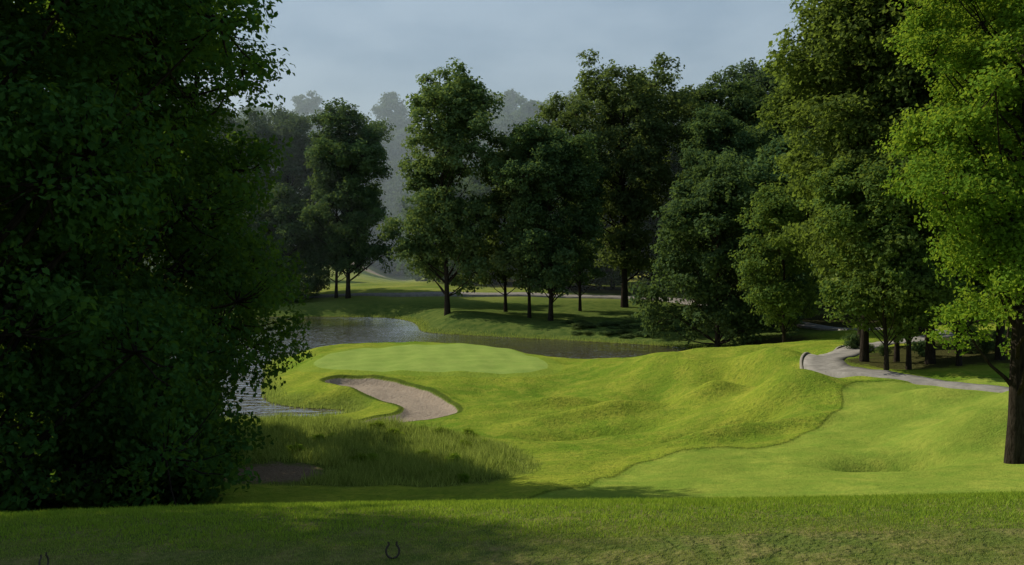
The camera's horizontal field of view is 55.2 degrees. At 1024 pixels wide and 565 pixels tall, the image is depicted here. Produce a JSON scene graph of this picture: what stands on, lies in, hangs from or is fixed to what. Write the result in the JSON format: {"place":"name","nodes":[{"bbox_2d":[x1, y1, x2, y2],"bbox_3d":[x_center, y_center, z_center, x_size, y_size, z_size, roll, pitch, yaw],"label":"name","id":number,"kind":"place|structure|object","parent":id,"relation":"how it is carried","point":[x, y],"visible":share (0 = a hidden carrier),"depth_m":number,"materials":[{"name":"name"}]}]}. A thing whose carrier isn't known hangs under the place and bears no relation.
{"place":"outdoors","nodes":[
{"label":"outdoors","id":0,"kind":"place"},
{"bbox_2d":[152,317,693,417],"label":"pond water","id":1,"kind":"structure","parent":0,"point":[327,331],"depth_m":124.86,"materials":[{"name":"grey liquid"}]},
{"bbox_2d":[44,0,821,129],"label":"sky","id":2,"kind":"structure","parent":0,"point":[356,51],"materials":[{"name":"blue"}]},
{"bbox_2d":[0,244,1023,564],"bbox_3d":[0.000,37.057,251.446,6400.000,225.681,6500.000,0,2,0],"label":"ground","id":3,"kind":"structure","parent":0,"point":[764,416],"depth_m":47.61,"materials":[{"name":"green plant"}]},
{"bbox_2d":[38,552,48,564],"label":"horseshoe tee marker","id":4,"kind":"object","parent":3,"relation":"on","point":[46,555],"visible":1,"depth_m":6.59,"materials":[{"name":"metal"}]},
{"bbox_2d":[6,2,207,408],"bbox_3d":[-21.193,-3.425,48.007,13.856,23.578,14.165,0,2,-10],"label":"maple tree","id":5,"kind":"object","parent":3,"relation":"on","point":[154,214],"depth_m":45.48,"materials":[{"name":"green plant"}]},
{"bbox_2d":[0,0,295,512],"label":"maple tree","id":6,"kind":"object","parent":3,"relation":"on","point":[104,204],"visible":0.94,"depth_m":23.74,"materials":[{"name":"green plant"}]},
{"bbox_2d":[0,0,300,508],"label":"maple tree","id":7,"kind":"object","parent":3,"relation":"on","point":[219,206],"visible":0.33,"depth_m":29.93,"materials":[{"name":"green plant"}]},
{"bbox_2d":[0,0,315,414],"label":"maple tree","id":8,"kind":"object","parent":3,"relation":"on","point":[250,248],"visible":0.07,"depth_m":38.97,"materials":[{"name":"green plant"}]},
{"bbox_2d":[149,101,261,264],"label":"oak tree","id":9,"kind":"object","parent":3,"relation":"on","point":[172,261],"depth_m":201.06,"materials":[{"name":"green plant"}]},
{"bbox_2d":[201,191,279,301],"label":"maple tree","id":10,"kind":"object","parent":3,"relation":"on","point":[258,217],"visible":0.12,"depth_m":185.41,"materials":[{"name":"green plant"}]},
{"bbox_2d":[196,106,291,259],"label":"oak tree","id":11,"kind":"object","parent":3,"relation":"on","point":[252,128],"visible":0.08,"depth_m":197.31,"materials":[{"name":"green plant"}]},
{"bbox_2d":[246,182,334,296],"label":"maple tree","id":12,"kind":"object","parent":3,"relation":"on","point":[277,212],"visible":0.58,"depth_m":184.73,"materials":[{"name":"green plant"}]},
{"bbox_2d":[244,104,338,266],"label":"oak tree","id":13,"kind":"object","parent":3,"relation":"on","point":[295,170],"visible":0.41,"depth_m":199.15,"materials":[{"name":"green plant"}]},
{"bbox_2d":[302,127,373,297],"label":"poplar tree","id":14,"kind":"object","parent":3,"relation":"on","point":[314,257],"visible":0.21,"depth_m":185.26,"materials":[{"name":"green plant"}]},
{"bbox_2d":[287,97,403,298],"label":"oak tree","id":15,"kind":"object","parent":3,"relation":"on","point":[364,147],"visible":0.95,"depth_m":180.47,"materials":[{"name":"green plant"}]},
{"bbox_2d":[217,408,542,487],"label":"tall grass","id":16,"kind":"structure","parent":3,"relation":"on","point":[486,463],"depth_m":42.66,"materials":[{"name":"green plant"}]},
{"bbox_2d":[385,541,399,558],"bbox_3d":[-0.800,1.796,6.567,0.103,0.121,0.011,0,2,-6],"label":"horseshoe tee marker","id":17,"kind":"object","parent":3,"relation":"on","point":[386,553],"visible":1,"depth_m":6.56,"materials":[{"name":"metal"}]},
{"bbox_2d":[138,86,725,282],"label":"distant forest","id":18,"kind":"object","parent":3,"relation":"on","point":[395,193],"visible":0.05,"depth_m":416.69,"materials":[{"name":"green plant"}]},
{"bbox_2d":[376,57,507,315],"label":"oak tree","id":19,"kind":"object","parent":3,"relation":"on","point":[462,101],"visible":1,"depth_m":146.35,"materials":[{"name":"green plant"}]},
{"bbox_2d":[426,176,471,281],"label":"maple tree","id":20,"kind":"object","parent":3,"relation":"on","point":[458,194],"visible":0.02,"depth_m":223.15,"materials":[{"name":"green plant"}]},
{"bbox_2d":[442,161,520,283],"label":"maple tree","id":21,"kind":"object","parent":3,"relation":"on","point":[476,186],"visible":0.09,"depth_m":209.00,"materials":[{"name":"green plant"}]},
{"bbox_2d":[252,313,728,418],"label":"shore reeds","id":22,"kind":"object","parent":3,"relation":"on","point":[422,325],"visible":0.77,"depth_m":118.54,"materials":[{"name":"green plant"}]},
{"bbox_2d":[471,131,526,311],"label":"poplar tree","id":23,"kind":"object","parent":3,"relation":"on","point":[499,142],"visible":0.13,"depth_m":153.92,"materials":[{"name":"green plant"}]},
{"bbox_2d":[0,281,1011,512],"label":"bank undergrowth","id":24,"kind":"object","parent":3,"relation":"on","point":[853,342],"visible":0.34,"depth_m":30.94,"materials":[{"name":"green plant"}]},
{"bbox_2d":[489,123,562,317],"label":"poplar tree","id":25,"kind":"object","parent":3,"relation":"on","point":[510,259],"visible":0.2,"depth_m":143.26,"materials":[{"name":"green plant"}]},
{"bbox_2d":[484,116,604,320],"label":"oak tree","id":26,"kind":"object","parent":3,"relation":"on","point":[554,165],"visible":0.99,"depth_m":138.72,"materials":[{"name":"green plant"}]},
{"bbox_2d":[554,150,612,310],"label":"poplar tree","id":27,"kind":"object","parent":3,"relation":"on","point":[600,191],"visible":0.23,"depth_m":156.53,"materials":[{"name":"green plant"}]},
{"bbox_2d":[540,144,637,291],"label":"maple tree","id":28,"kind":"object","parent":3,"relation":"on","point":[618,279],"visible":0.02,"depth_m":194.10,"materials":[{"name":"green plant"}]},
{"bbox_2d":[583,123,617,288],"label":"oak tree","id":29,"kind":"object","parent":3,"relation":"on","point":[611,287],"visible":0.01,"depth_m":213.58,"materials":[{"name":"green plant"}]},
{"bbox_2d":[533,48,704,307],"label":"tulip tree","id":30,"kind":"object","parent":3,"relation":"on","point":[636,202],"visible":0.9,"depth_m":160.67,"materials":[{"name":"green plant"}]},
{"bbox_2d":[610,80,693,285],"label":"oak tree","id":31,"kind":"object","parent":3,"relation":"on","point":[650,224],"visible":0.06,"depth_m":191.17,"materials":[{"name":"green plant"}]},
{"bbox_2d":[638,146,698,290],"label":"maple tree","id":32,"kind":"object","parent":3,"relation":"on","point":[648,284],"visible":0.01,"depth_m":206.72,"materials":[{"name":"green plant"}]},
{"bbox_2d":[628,151,809,346],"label":"maple tree","id":33,"kind":"object","parent":3,"relation":"on","point":[712,203],"visible":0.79,"depth_m":112.66,"materials":[{"name":"green plant"}]},
{"bbox_2d":[663,103,776,277],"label":"oak tree","id":34,"kind":"object","parent":3,"relation":"on","point":[716,125],"visible":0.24,"depth_m":145.82,"materials":[{"name":"green plant"}]},
{"bbox_2d":[667,71,782,167],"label":"oak tree","id":35,"kind":"object","parent":3,"relation":"on","point":[744,107],"visible":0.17,"depth_m":165.11,"materials":[{"name":"green plant"}]},
{"bbox_2d":[691,131,822,326],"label":"maple tree","id":36,"kind":"object","parent":3,"relation":"on","point":[764,171],"visible":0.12,"depth_m":124.12,"materials":[{"name":"green plant"}]},
{"bbox_2d":[717,57,818,154],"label":"oak tree","id":37,"kind":"object","parent":3,"relation":"on","point":[764,83],"visible":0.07,"depth_m":177.30,"materials":[{"name":"green plant"}]},
{"bbox_2d":[727,182,833,342],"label":"oak tree","id":38,"kind":"object","parent":3,"relation":"on","point":[778,295],"visible":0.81,"depth_m":101.90,"materials":[{"name":"green plant"}]},
{"bbox_2d":[784,86,847,278],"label":"oak tree","id":39,"kind":"object","parent":3,"relation":"on","point":[807,141],"depth_m":164.63,"materials":[{"name":"green plant"}]},
{"bbox_2d":[752,0,881,344],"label":"oak tree","id":40,"kind":"object","parent":3,"relation":"on","point":[780,101],"visible":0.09,"depth_m":79.91,"materials":[{"name":"green plant"}]},
{"bbox_2d":[800,345,846,368],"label":"path kerb","id":41,"kind":"structure","parent":3,"relation":"on","point":[804,354],"depth_m":70.15,"materials":[{"name":"concrete"}]},
{"bbox_2d":[800,122,851,280],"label":"oak tree","id":42,"kind":"object","parent":3,"relation":"on","point":[820,151],"depth_m":132.98,"materials":[{"name":"green plant"}]},
{"bbox_2d":[758,0,955,361],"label":"oak tree","id":43,"kind":"object","parent":3,"relation":"on","point":[822,103],"visible":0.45,"depth_m":65.41,"materials":[{"name":"green plant"}]},
{"bbox_2d":[796,151,959,369],"bbox_3d":[23.123,-1.057,61.477,8.065,14.518,8.580,-1,2,-23],"label":"oak tree","id":44,"kind":"object","parent":3,"relation":"on","point":[831,195],"visible":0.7,"depth_m":61.27,"materials":[{"name":"green plant"}]},
{"bbox_2d":[829,122,936,361],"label":"oak tree","id":45,"kind":"object","parent":3,"relation":"on","point":[896,352],"depth_m":66.04,"materials":[{"name":"green plant"}]},
{"bbox_2d":[844,134,968,369],"bbox_3d":[25.443,-1.733,61.509,8.914,16.047,9.484,2,3,42],"label":"oak tree","id":46,"kind":"object","parent":3,"relation":"on","point":[909,287],"visible":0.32,"depth_m":59.26,"materials":[{"name":"green plant"}]},
{"bbox_2d":[814,0,1019,363],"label":"oak tree","id":47,"kind":"object","parent":3,"relation":"on","point":[886,111],"visible":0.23,"depth_m":62.33,"materials":[{"name":"green plant"}]},
{"bbox_2d":[917,327,924,333],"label":"oak tree","id":48,"kind":"object","parent":3,"relation":"on","point":[921,331],"depth_m":97.81,"materials":[{"name":"green plant"}]},
{"bbox_2d":[878,6,965,342],"bbox_3d":[30.570,-9.852,69.397,12.296,31.545,14.608,0,2,5],"label":"oak tree","id":49,"kind":"object","parent":3,"relation":"on","point":[883,117],"depth_m":64.30,"materials":[{"name":"green plant"}]},
{"bbox_2d":[874,0,1023,463],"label":"oak tree","id":50,"kind":"object","parent":3,"relation":"on","point":[989,222],"visible":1,"depth_m":34.26,"materials":[{"name":"green plant"}]},
{"bbox_2d":[885,115,1021,365],"bbox_3d":[28.125,-2.363,61.475,9.935,16.811,9.338,0,2,10],"label":"oak tree","id":51,"kind":"object","parent":3,"relation":"on","point":[980,286],"visible":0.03,"depth_m":60.47,"materials":[{"name":"green plant"}]},
{"bbox_2d":[929,15,1021,359],"bbox_3d":[31.509,-8.357,63.734,11.875,28.360,15.168,0,2,0],"label":"oak tree","id":52,"kind":"object","parent":3,"relation":"on","point":[1000,339],"visible":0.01,"depth_m":63.93,"materials":[{"name":"green plant"}]},
{"bbox_2d":[0,490,1023,556],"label":"shoulder grass","id":53,"kind":"structure","parent":0,"point":[991,497],"depth_m":7.83,"materials":[{"name":"green plant"}]},
{"bbox_2d":[0,514,1023,564],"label":"tee grass","id":54,"kind":"structure","parent":0,"point":[617,545],"depth_m":6.81,"materials":[{"name":"green plant"}]},
{"bbox_2d":[282,292,1008,392],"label":"cart path","id":55,"kind":"structure","parent":0,"point":[833,364],"depth_m":69.23,"materials":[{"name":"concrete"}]}
]}

